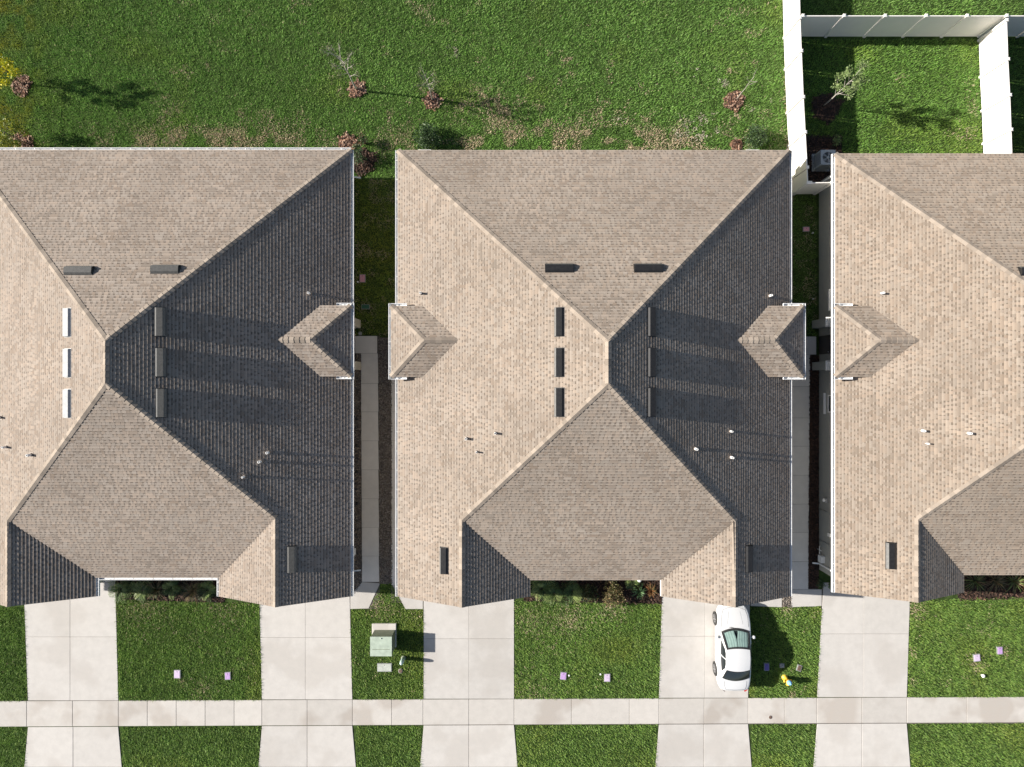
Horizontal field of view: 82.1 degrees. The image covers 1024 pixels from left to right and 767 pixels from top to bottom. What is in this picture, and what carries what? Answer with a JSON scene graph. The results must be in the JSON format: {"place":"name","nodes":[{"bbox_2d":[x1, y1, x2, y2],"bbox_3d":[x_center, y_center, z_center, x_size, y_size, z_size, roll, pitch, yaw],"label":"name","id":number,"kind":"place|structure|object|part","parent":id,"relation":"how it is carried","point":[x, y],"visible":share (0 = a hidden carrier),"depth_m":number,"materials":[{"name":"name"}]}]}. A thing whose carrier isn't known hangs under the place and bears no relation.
{"place":"outdoors","nodes":[
{"label":"outdoors","id":0,"kind":"place"},
{"bbox_2d":[0,726,25,766],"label":"grass","id":1,"kind":"structure","parent":0,"point":[10,744],"depth_m":32.50,"materials":[{"name":"green plant"}]},
{"bbox_2d":[0,607,26,702],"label":"grass","id":2,"kind":"structure","parent":0,"point":[8,654],"depth_m":32.50,"materials":[{"name":"green plant"}]},
{"bbox_2d":[24,583,118,699],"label":"driveway","id":3,"kind":"structure","parent":0,"point":[71,649],"depth_m":32.50,"materials":[{"name":"concrete"}]},
{"bbox_2d":[0,148,360,606],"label":"duplex house","id":4,"kind":"structure","parent":0,"point":[179,365],"depth_m":28.39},
{"bbox_2d":[114,598,262,701],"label":"grass","id":5,"kind":"structure","parent":0,"point":[241,664],"depth_m":32.50,"materials":[{"name":"green plant"}]},
{"bbox_2d":[120,726,259,766],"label":"grass","id":6,"kind":"structure","parent":0,"point":[195,746],"depth_m":32.50,"materials":[{"name":"green plant"}]},
{"bbox_2d":[260,597,351,698],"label":"driveway","id":7,"kind":"structure","parent":0,"point":[305,651],"depth_m":32.50,"materials":[{"name":"concrete"}]},
{"bbox_2d":[350,336,379,608],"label":"path","id":8,"kind":"structure","parent":0,"point":[366,593],"depth_m":32.50,"materials":[{"name":"concrete"}]},
{"bbox_2d":[354,178,394,335],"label":"grass","id":9,"kind":"structure","parent":0,"point":[370,260],"depth_m":32.50,"materials":[{"name":"green plant"}]},
{"bbox_2d":[378,337,392,583],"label":"gravel","id":10,"kind":"structure","parent":0,"point":[385,471],"depth_m":32.49,"materials":[{"name":"gravel"}]},
{"bbox_2d":[350,583,423,700],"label":"grass","id":11,"kind":"structure","parent":0,"point":[395,649],"depth_m":32.50,"materials":[{"name":"green plant"}]},
{"bbox_2d":[355,725,420,766],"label":"grass","id":12,"kind":"structure","parent":0,"point":[387,742],"depth_m":32.50,"materials":[{"name":"green plant"}]},
{"bbox_2d":[391,379,422,608],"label":"path","id":13,"kind":"structure","parent":0,"point":[408,603],"depth_m":32.50,"materials":[{"name":"concrete"}]},
{"bbox_2d":[424,599,513,698],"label":"driveway","id":14,"kind":"structure","parent":0,"point":[469,652],"depth_m":32.50,"materials":[{"name":"concrete"}]},
{"bbox_2d":[0,0,1023,766],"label":"ground","id":15,"kind":"structure","parent":0,"point":[526,142],"depth_m":32.53,"materials":[{"name":"green plant"}]},
{"bbox_2d":[0,53,20,87],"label":"young tree","id":16,"kind":"object","parent":15,"relation":"on","point":[5,65],"visible":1,"depth_m":31.14,"materials":[{"name":"yellow plant"}]},
{"bbox_2d":[0,117,29,147],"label":"young tree","id":17,"kind":"object","parent":15,"relation":"on","point":[10,129],"visible":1,"depth_m":31.23,"materials":[{"name":"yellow plant"}]},
{"bbox_2d":[11,75,31,96],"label":"mulch","id":18,"kind":"object","parent":15,"relation":"on","point":[23,86],"visible":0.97,"depth_m":32.43,"materials":[{"name":"brown wood"}]},
{"bbox_2d":[11,132,33,147],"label":"mulch","id":19,"kind":"object","parent":15,"relation":"on","point":[29,141],"visible":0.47,"depth_m":32.42,"materials":[{"name":"brown wood"}]},
{"bbox_2d":[24,727,121,766],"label":"driveway apron","id":20,"kind":"object","parent":15,"relation":"on","point":[72,746],"visible":1,"depth_m":32.50,"materials":[{"name":"concrete"}]},
{"bbox_2d":[115,580,224,602],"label":"mulch","id":21,"kind":"object","parent":15,"relation":"on","point":[216,599],"visible":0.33,"depth_m":32.49,"materials":[{"name":"brown wood"}]},
{"bbox_2d":[108,580,131,603],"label":"bed plant","id":22,"kind":"object","parent":21,"relation":"on","point":[123,591],"visible":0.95,"depth_m":32.28,"materials":[{"name":"green plant"}]},
{"bbox_2d":[129,580,159,602],"bbox_3d":[-20.276,11.357,32.299,1.668,0.461,1.406,-25,90,0],"label":"bed plant","id":23,"kind":"object","parent":21,"relation":"on","point":[144,588],"visible":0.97,"depth_m":32.31,"materials":[{"name":"green plant"}]},
{"bbox_2d":[146,580,167,603],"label":"bed plant","id":24,"kind":"object","parent":21,"relation":"on","point":[155,589],"visible":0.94,"depth_m":32.28,"materials":[{"name":"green plant"}]},
{"bbox_2d":[159,580,187,599],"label":"bed plant","id":25,"kind":"object","parent":21,"relation":"on","point":[173,588],"visible":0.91,"depth_m":32.20,"materials":[{"name":"green plant"}]},
{"bbox_2d":[178,580,205,604],"bbox_3d":[-17.449,11.396,32.206,2.117,0.647,1.995,0,90,0],"label":"bed plant","id":26,"kind":"object","parent":21,"relation":"on","point":[192,592],"visible":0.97,"depth_m":32.19,"materials":[{"name":"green plant"}]},
{"bbox_2d":[193,580,218,601],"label":"bed plant","id":27,"kind":"object","parent":21,"relation":"on","point":[209,587],"visible":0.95,"depth_m":32.27,"materials":[{"name":"green plant"}]},
{"bbox_2d":[174,669,180,677],"bbox_3d":[-18.467,16.033,32.480,0.360,0.101,0.460,0,90,0],"label":"meter lid","id":28,"kind":"object","parent":15,"relation":"on","point":[177,673],"visible":1,"depth_m":32.44,"materials":[{"name":"pink plastic"}]},
{"bbox_2d":[225,672,230,679],"bbox_3d":[-15.683,16.133,32.480,0.320,0.101,0.420,-3,90,0],"label":"meter lid","id":29,"kind":"object","parent":15,"relation":"on","point":[228,675],"visible":1,"depth_m":32.44,"materials":[{"name":"pink plastic"}]},
{"bbox_2d":[258,726,355,766],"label":"driveway apron","id":30,"kind":"object","parent":15,"relation":"on","point":[306,746],"visible":1,"depth_m":32.50,"materials":[{"name":"concrete"}]},
{"bbox_2d":[317,42,360,89],"bbox_3d":[-8.495,-16.180,30.275,1.737,4.514,1.457,0,90,0],"label":"young tree","id":31,"kind":"object","parent":15,"relation":"on","point":[343,63],"visible":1,"depth_m":29.49,"materials":[{"name":"green plant"}]},
{"bbox_2d":[337,131,357,149],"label":"mulch","id":32,"kind":"object","parent":15,"relation":"on","point":[346,140],"visible":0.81,"depth_m":32.43,"materials":[{"name":"brown wood"}]},
{"bbox_2d":[346,77,366,97],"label":"mulch","id":33,"kind":"object","parent":15,"relation":"on","point":[360,91],"visible":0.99,"depth_m":32.43,"materials":[{"name":"brown wood"}]},
{"bbox_2d":[354,353,361,590],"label":"gravel","id":34,"kind":"structure","parent":15,"relation":"on","point":[357,481],"depth_m":32.49,"materials":[{"name":"gravel"}]},
{"bbox_2d":[351,143,366,164],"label":"bush","id":35,"kind":"object","parent":15,"relation":"on","point":[359,155],"visible":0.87,"depth_m":31.82,"materials":[{"name":"green plant"}]},
{"bbox_2d":[356,133,368,146],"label":"bush","id":36,"kind":"object","parent":15,"relation":"on","point":[362,140],"visible":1,"depth_m":31.95,"materials":[{"name":"green plant"}]},
{"bbox_2d":[359,274,365,282],"bbox_3d":[-8.250,-5.800,32.480,0.320,0.101,0.440,0,90,0],"label":"meter lid","id":37,"kind":"object","parent":15,"relation":"on","point":[362,278],"visible":1,"depth_m":32.44,"materials":[{"name":"pink plastic"}]},
{"bbox_2d":[361,304,369,308],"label":"meter lid","id":38,"kind":"object","parent":15,"relation":"on","point":[365,306],"visible":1,"depth_m":32.44,"materials":[{"name":"green plastic"}]},
{"bbox_2d":[354,147,379,176],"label":"mulch","id":39,"kind":"object","parent":15,"relation":"on","point":[365,167],"visible":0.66,"depth_m":32.43,"materials":[{"name":"brown wood"}]},
{"bbox_2d":[370,623,396,655],"bbox_3d":[-7.050,13.910,31.975,1.333,1.110,1.353,0,90,0],"label":"transformer","id":40,"kind":"object","parent":15,"relation":"on","point":[383,637],"visible":1,"depth_m":31.46,"materials":[{"name":"metal"}]},
{"bbox_2d":[377,663,391,671],"bbox_3d":[-7.033,15.667,32.480,0.800,0.101,0.460,0,90,0],"label":"meter lid","id":41,"kind":"object","parent":15,"relation":"on","point":[384,667],"visible":1,"depth_m":32.44,"materials":[{"name":"grey concrete"}]},
{"bbox_2d":[0,0,787,179],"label":"grass","id":42,"kind":"structure","parent":15,"relation":"on","point":[366,27],"depth_m":32.50,"materials":[{"name":"green plant"}]},
{"bbox_2d":[400,655,405,664],"bbox_3d":[-5.983,15.133,32.125,0.260,0.810,0.254,0,90,0],"label":"telecom pedestal","id":43,"kind":"object","parent":15,"relation":"on","point":[403,658],"visible":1,"depth_m":32.05,"materials":[{"name":"green plastic"}]},
{"bbox_2d":[413,67,438,99],"bbox_3d":[-4.434,-15.577,31.061,1.202,2.940,1.331,10,90,0],"label":"young tree","id":44,"kind":"object","parent":15,"relation":"on","point":[435,82],"visible":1,"depth_m":30.28,"materials":[{"name":"green plant"}]},
{"bbox_2d":[412,120,440,149],"bbox_3d":[-4.545,-13.343,31.997,1.543,1.085,1.599,29,90,0],"label":"bush","id":45,"kind":"object","parent":15,"relation":"on","point":[424,138],"visible":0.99,"depth_m":31.89,"materials":[{"name":"green plant"}]},
{"bbox_2d":[421,90,443,110],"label":"mulch","id":46,"kind":"object","parent":15,"relation":"on","point":[431,104],"visible":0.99,"depth_m":32.43,"materials":[{"name":"brown wood"}]},
{"bbox_2d":[420,725,517,766],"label":"driveway apron","id":47,"kind":"object","parent":15,"relation":"on","point":[468,745],"visible":1,"depth_m":32.50,"materials":[{"name":"concrete"}]},
{"bbox_2d":[560,671,566,679],"bbox_3d":[2.833,16.133,32.480,0.340,0.101,0.420,6,90,0],"label":"meter lid","id":48,"kind":"object","parent":15,"relation":"on","point":[563,674],"visible":1,"depth_m":32.44,"materials":[{"name":"purple plastic"}]},
{"bbox_2d":[524,580,661,604],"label":"mulch","id":49,"kind":"object","parent":15,"relation":"on","point":[626,593],"visible":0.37,"depth_m":32.49,"materials":[{"name":"brown wood"}]},
{"bbox_2d":[530,580,555,603],"bbox_3d":[1.656,11.353,32.271,1.839,0.517,1.598,0,90,0],"label":"bed plant","id":50,"kind":"object","parent":49,"relation":"on","point":[541,584],"visible":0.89,"depth_m":32.24,"materials":[{"name":"green plant"}]},
{"bbox_2d":[543,580,567,606],"bbox_3d":[2.349,11.609,32.297,1.277,0.467,1.763,-39,90,0],"label":"bed plant","id":51,"kind":"object","parent":49,"relation":"on","point":[556,592],"visible":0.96,"depth_m":32.28,"materials":[{"name":"green plant"}]},
{"bbox_2d":[561,580,585,605],"bbox_3d":[3.359,11.264,32.283,1.648,0.495,1.525,-30,90,0],"label":"bed plant","id":52,"kind":"object","parent":49,"relation":"on","point":[573,588],"visible":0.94,"depth_m":32.26,"materials":[{"name":"green plant"}]},
{"bbox_2d":[581,583,599,604],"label":"bed bush","id":53,"kind":"object","parent":49,"relation":"on","point":[588,591],"visible":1,"depth_m":32.03,"materials":[{"name":"green plant"}]},
{"bbox_2d":[601,580,625,606],"bbox_3d":[5.514,11.393,31.997,1.352,1.085,1.696,0,90,0],"label":"bed bush","id":54,"kind":"object","parent":49,"relation":"on","point":[612,593],"visible":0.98,"depth_m":31.82,"materials":[{"name":"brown plant"}]},
{"bbox_2d":[625,580,639,590],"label":"bed plant","id":55,"kind":"object","parent":49,"relation":"on","point":[629,583],"visible":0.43,"depth_m":32.26,"materials":[{"name":"green plant"}]},
{"bbox_2d":[631,584,647,598],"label":"bed plant","id":56,"kind":"object","parent":49,"relation":"on","point":[640,593],"visible":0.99,"depth_m":32.25,"materials":[{"name":"green plant"}]},
{"bbox_2d":[642,583,658,598],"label":"bed plant","id":57,"kind":"object","parent":49,"relation":"on","point":[652,591],"visible":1,"depth_m":32.34,"materials":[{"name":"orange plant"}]},
{"bbox_2d":[604,673,609,681],"bbox_3d":[5.250,16.233,32.480,0.340,0.101,0.440,0,90,0],"label":"meter lid","id":58,"kind":"object","parent":15,"relation":"on","point":[607,677],"visible":1,"depth_m":32.44,"materials":[{"name":"purple plastic"}]},
{"bbox_2d":[655,724,751,766],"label":"driveway apron","id":59,"kind":"object","parent":15,"relation":"on","point":[703,745],"visible":1,"depth_m":32.50,"materials":[{"name":"concrete"}]},
{"bbox_2d":[722,89,745,112],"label":"mulch","id":60,"kind":"object","parent":15,"relation":"on","point":[733,101],"visible":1,"depth_m":32.43,"materials":[{"name":"brown plant"}]},
{"bbox_2d":[730,138,742,149],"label":"mulch","id":61,"kind":"object","parent":15,"relation":"on","point":[736,144],"visible":0.92,"depth_m":32.42,"materials":[{"name":"brown plant"}]},
{"bbox_2d":[737,66,758,98],"bbox_3d":[12.297,-15.589,30.830,0.832,3.401,0.617,-45,90,0],"label":"young tree","id":62,"kind":"object","parent":15,"relation":"on","point":[746,86],"visible":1,"depth_m":30.53,"materials":[{"name":"grey plant"}]},
{"bbox_2d":[743,123,768,149],"bbox_3d":[13.239,-13.416,32.009,1.319,1.060,1.559,0,90,0],"label":"bush","id":63,"kind":"object","parent":15,"relation":"on","point":[755,133],"visible":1,"depth_m":31.84,"materials":[{"name":"green plant"}]},
{"bbox_2d":[764,662,768,670],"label":"meter lid","id":64,"kind":"object","parent":15,"relation":"on","point":[766,666],"visible":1,"depth_m":32.44,"materials":[{"name":"blue plastic"}]},
{"bbox_2d":[781,674,791,685],"bbox_3d":[15.050,16.271,32.125,0.470,0.810,0.395,0,90,0],"label":"fire hydrant","id":65,"kind":"object","parent":15,"relation":"on","point":[784,677],"visible":1,"depth_m":32.06,"materials":[{"name":"yellow metal"}]},
{"bbox_2d":[782,596,791,607],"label":"gravel","id":66,"kind":"structure","parent":15,"relation":"on","point":[786,601],"depth_m":32.49,"materials":[{"name":"beige gravel"}]},
{"bbox_2d":[782,0,809,194],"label":"vinyl fence","id":67,"kind":"object","parent":15,"relation":"on","point":[793,70],"visible":0.93,"depth_m":31.50,"materials":[{"name":"white plastic"}]},
{"bbox_2d":[796,664,801,671],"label":"meter lid","id":68,"kind":"object","parent":15,"relation":"on","point":[799,667],"visible":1,"depth_m":32.44,"materials":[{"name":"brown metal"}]},
{"bbox_2d":[792,195,818,335],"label":"grass","id":69,"kind":"structure","parent":15,"relation":"on","point":[811,267],"depth_m":32.50,"materials":[{"name":"green plant"}]},
{"bbox_2d":[802,227,809,231],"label":"meter lid","id":70,"kind":"object","parent":15,"relation":"on","point":[805,229],"visible":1,"depth_m":32.44,"materials":[{"name":"pink plastic"}]},
{"bbox_2d":[793,181,830,194],"bbox_3d":[16.125,-10.472,31.550,1.314,1.960,0.163,-1,90,0],"label":"vinyl fence","id":71,"kind":"object","parent":15,"relation":"on","point":[814,188],"visible":0.78,"depth_m":31.44,"materials":[{"name":"white plastic"}]},
{"bbox_2d":[808,355,819,588],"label":"gravel","id":72,"kind":"structure","parent":15,"relation":"on","point":[813,532],"depth_m":32.49,"materials":[{"name":"gravel"}]},
{"bbox_2d":[815,580,824,588],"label":"bush","id":73,"kind":"object","parent":72,"relation":"on","point":[819,584],"visible":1,"depth_m":32.22,"materials":[{"name":"green plant"}]},
{"bbox_2d":[806,134,842,181],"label":"mulch","id":74,"kind":"object","parent":15,"relation":"on","point":[815,144],"visible":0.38,"depth_m":32.48,"materials":[{"name":"brown wood"}]},
{"bbox_2d":[811,150,835,171],"bbox_3d":[17.020,-12.180,32.090,0.960,0.880,0.960,0,90,0],"label":"air conditioner","id":75,"kind":"object","parent":74,"relation":"on","point":[821,160],"visible":0.84,"depth_m":31.84,"materials":[{"name":"metal"}]},
{"bbox_2d":[832,134,841,145],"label":"bush","id":76,"kind":"object","parent":74,"relation":"on","point":[837,140],"visible":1,"depth_m":32.06,"materials":[{"name":"green plant"}]},
{"bbox_2d":[811,93,844,125],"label":"mulch","id":77,"kind":"object","parent":15,"relation":"on","point":[828,111],"visible":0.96,"depth_m":32.44,"materials":[{"name":"brown wood"}]},
{"bbox_2d":[823,58,870,105],"bbox_3d":[17.210,-15.342,30.631,1.627,3.801,1.487,0,90,0],"label":"young tree","id":78,"kind":"object","parent":15,"relation":"on","point":[854,87],"visible":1,"depth_m":29.93,"materials":[{"name":"green plant"}]},
{"bbox_2d":[813,723,909,766],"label":"driveway apron","id":79,"kind":"object","parent":15,"relation":"on","point":[862,745],"visible":1,"depth_m":32.50,"materials":[{"name":"concrete"}]},
{"bbox_2d":[801,14,1023,37],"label":"vinyl fence","id":80,"kind":"object","parent":15,"relation":"on","point":[903,26],"visible":0.94,"depth_m":31.48,"materials":[{"name":"white plastic"}]},
{"bbox_2d":[812,152,1023,602],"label":"duplex house","id":81,"kind":"structure","parent":15,"relation":"on","point":[919,325],"depth_m":28.81,"materials":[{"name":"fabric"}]},
{"bbox_2d":[819,335,830,353],"bbox_3d":[16.920,-2.100,31.440,0.070,2.080,1.000,0,90,0],"label":"entry door","id":82,"kind":"structure","parent":81,"relation":"in","point":[824,341],"depth_m":31.79,"materials":[{"name":"black"}]},
{"bbox_2d":[823,393,830,413],"bbox_3d":[16.915,1.080,31.090,0.110,1.580,1.150,0,90,0],"label":"window","id":83,"kind":"structure","parent":81,"relation":"in","point":[824,394],"depth_m":31.79,"materials":[{"name":"grey glass"}]},
{"bbox_2d":[828,289,830,310],"bbox_3d":[16.915,-4.450,30.840,0.110,1.080,1.150,0,90,0],"label":"window","id":84,"kind":"structure","parent":81,"relation":"in","point":[829,290],"depth_m":31.29,"materials":[{"name":"white glass"}]},
{"bbox_2d":[973,653,980,661],"bbox_3d":[25.650,15.133,32.480,0.360,0.101,0.400,-6,90,0],"label":"meter lid","id":85,"kind":"object","parent":15,"relation":"on","point":[976,657],"visible":1,"depth_m":32.44,"materials":[{"name":"purple plastic"}]},
{"bbox_2d":[957,575,1023,600],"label":"mulch","id":86,"kind":"object","parent":15,"relation":"on","point":[974,594],"visible":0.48,"depth_m":32.49,"materials":[{"name":"brown wood"}]},
{"bbox_2d":[964,575,986,592],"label":"bed plant","id":87,"kind":"object","parent":86,"relation":"on","point":[976,580],"visible":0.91,"depth_m":32.22,"materials":[{"name":"green plant"}]},
{"bbox_2d":[981,575,1008,593],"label":"bed plant","id":88,"kind":"object","parent":86,"relation":"on","point":[999,581],"visible":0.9,"depth_m":32.22,"materials":[{"name":"green plant"}]},
{"bbox_2d":[1001,575,1023,592],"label":"bed plant","id":89,"kind":"object","parent":86,"relation":"on","point":[1016,581],"visible":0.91,"depth_m":32.22,"materials":[{"name":"green plant"}]},
{"bbox_2d":[977,18,1012,152],"bbox_3d":[25.935,-15.133,31.550,0.188,1.960,7.772,-2,90,0],"label":"vinyl fence","id":90,"kind":"object","parent":15,"relation":"on","point":[996,94],"visible":0.8,"depth_m":31.48,"materials":[{"name":"white plastic"}]},
{"bbox_2d":[996,646,1002,654],"bbox_3d":[26.917,14.733,32.480,0.300,0.101,0.420,-3,90,0],"label":"meter lid","id":91,"kind":"object","parent":15,"relation":"on","point":[999,650],"visible":1,"depth_m":32.44,"materials":[{"name":"purple plastic"}]},
{"bbox_2d":[0,697,1023,726],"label":"sidewalk","id":92,"kind":"structure","parent":0,"point":[871,710],"depth_m":32.50,"materials":[{"name":"concrete"}]},
{"bbox_2d":[516,723,657,766],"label":"grass","id":93,"kind":"structure","parent":0,"point":[591,746],"depth_m":32.50,"materials":[{"name":"green plant"}]},
{"bbox_2d":[513,599,662,700],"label":"grass","id":94,"kind":"structure","parent":0,"point":[645,654],"depth_m":32.50,"materials":[{"name":"green plant"}]},
{"bbox_2d":[388,148,805,607],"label":"duplex house","id":95,"kind":"structure","parent":0,"point":[596,362],"depth_m":28.48,"materials":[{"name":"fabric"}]},
{"bbox_2d":[659,597,749,697],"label":"driveway","id":96,"kind":"structure","parent":0,"point":[687,648],"depth_m":32.50,"materials":[{"name":"concrete"}]},
{"bbox_2d":[712,605,755,690],"bbox_3d":[11.970,14.242,31.788,2.140,1.463,4.625,0,90,0],"label":"parked car","id":97,"kind":"object","parent":96,"relation":"on","point":[731,665],"visible":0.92,"depth_m":31.49,"materials":[{"name":"white paint"}]},
{"bbox_3d":[11.237,14.129,31.298,0.150,0.336,0.899,0,90,0],"label":"side window","id":98,"kind":"part","parent":97,"relation":"part of","materials":[{"name":"black glass"}]},
{"bbox_3d":[11.237,14.957,31.296,0.148,0.329,0.821,0,90,0],"label":"side window","id":99,"kind":"part","parent":97,"relation":"part of","materials":[{"name":"black glass"}]},
{"bbox_3d":[11.970,15.559,31.282,1.343,0.332,0.692,0,90,0],"label":"rear window","id":100,"kind":"part","parent":97,"relation":"part of","materials":[{"name":"black glass"}]},
{"bbox_2d":[751,724,815,766],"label":"grass","id":101,"kind":"structure","parent":0,"point":[789,751],"depth_m":32.50,"materials":[{"name":"green plant"}]},
{"bbox_2d":[749,606,821,699],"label":"grass","id":102,"kind":"structure","parent":0,"point":[780,656],"depth_m":32.50,"materials":[{"name":"green plant"}]},
{"bbox_2d":[751,336,821,606],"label":"path","id":103,"kind":"structure","parent":0,"point":[803,595],"depth_m":32.50,"materials":[{"name":"concrete"}]},
{"bbox_2d":[817,583,909,696],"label":"driveway","id":104,"kind":"structure","parent":0,"point":[863,650],"depth_m":32.50,"materials":[{"name":"concrete"}]},
{"bbox_2d":[801,38,982,152],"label":"grass","id":105,"kind":"structure","parent":0,"point":[910,95],"depth_m":32.50,"materials":[{"name":"green plant"}]},
{"bbox_2d":[800,0,1023,14],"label":"grass","id":106,"kind":"structure","parent":0,"point":[936,9],"depth_m":32.50,"materials":[{"name":"green plant"}]},
{"bbox_2d":[907,597,1023,698],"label":"grass","id":107,"kind":"structure","parent":0,"point":[988,639],"depth_m":32.50,"materials":[{"name":"green plant"}]},
{"bbox_2d":[910,722,1023,766],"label":"grass","id":108,"kind":"structure","parent":0,"point":[961,745],"depth_m":32.50,"materials":[{"name":"green plant"}]},
{"bbox_2d":[1008,39,1023,152],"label":"grass","id":109,"kind":"structure","parent":0,"point":[1017,101],"depth_m":32.50,"materials":[{"name":"green plant"}]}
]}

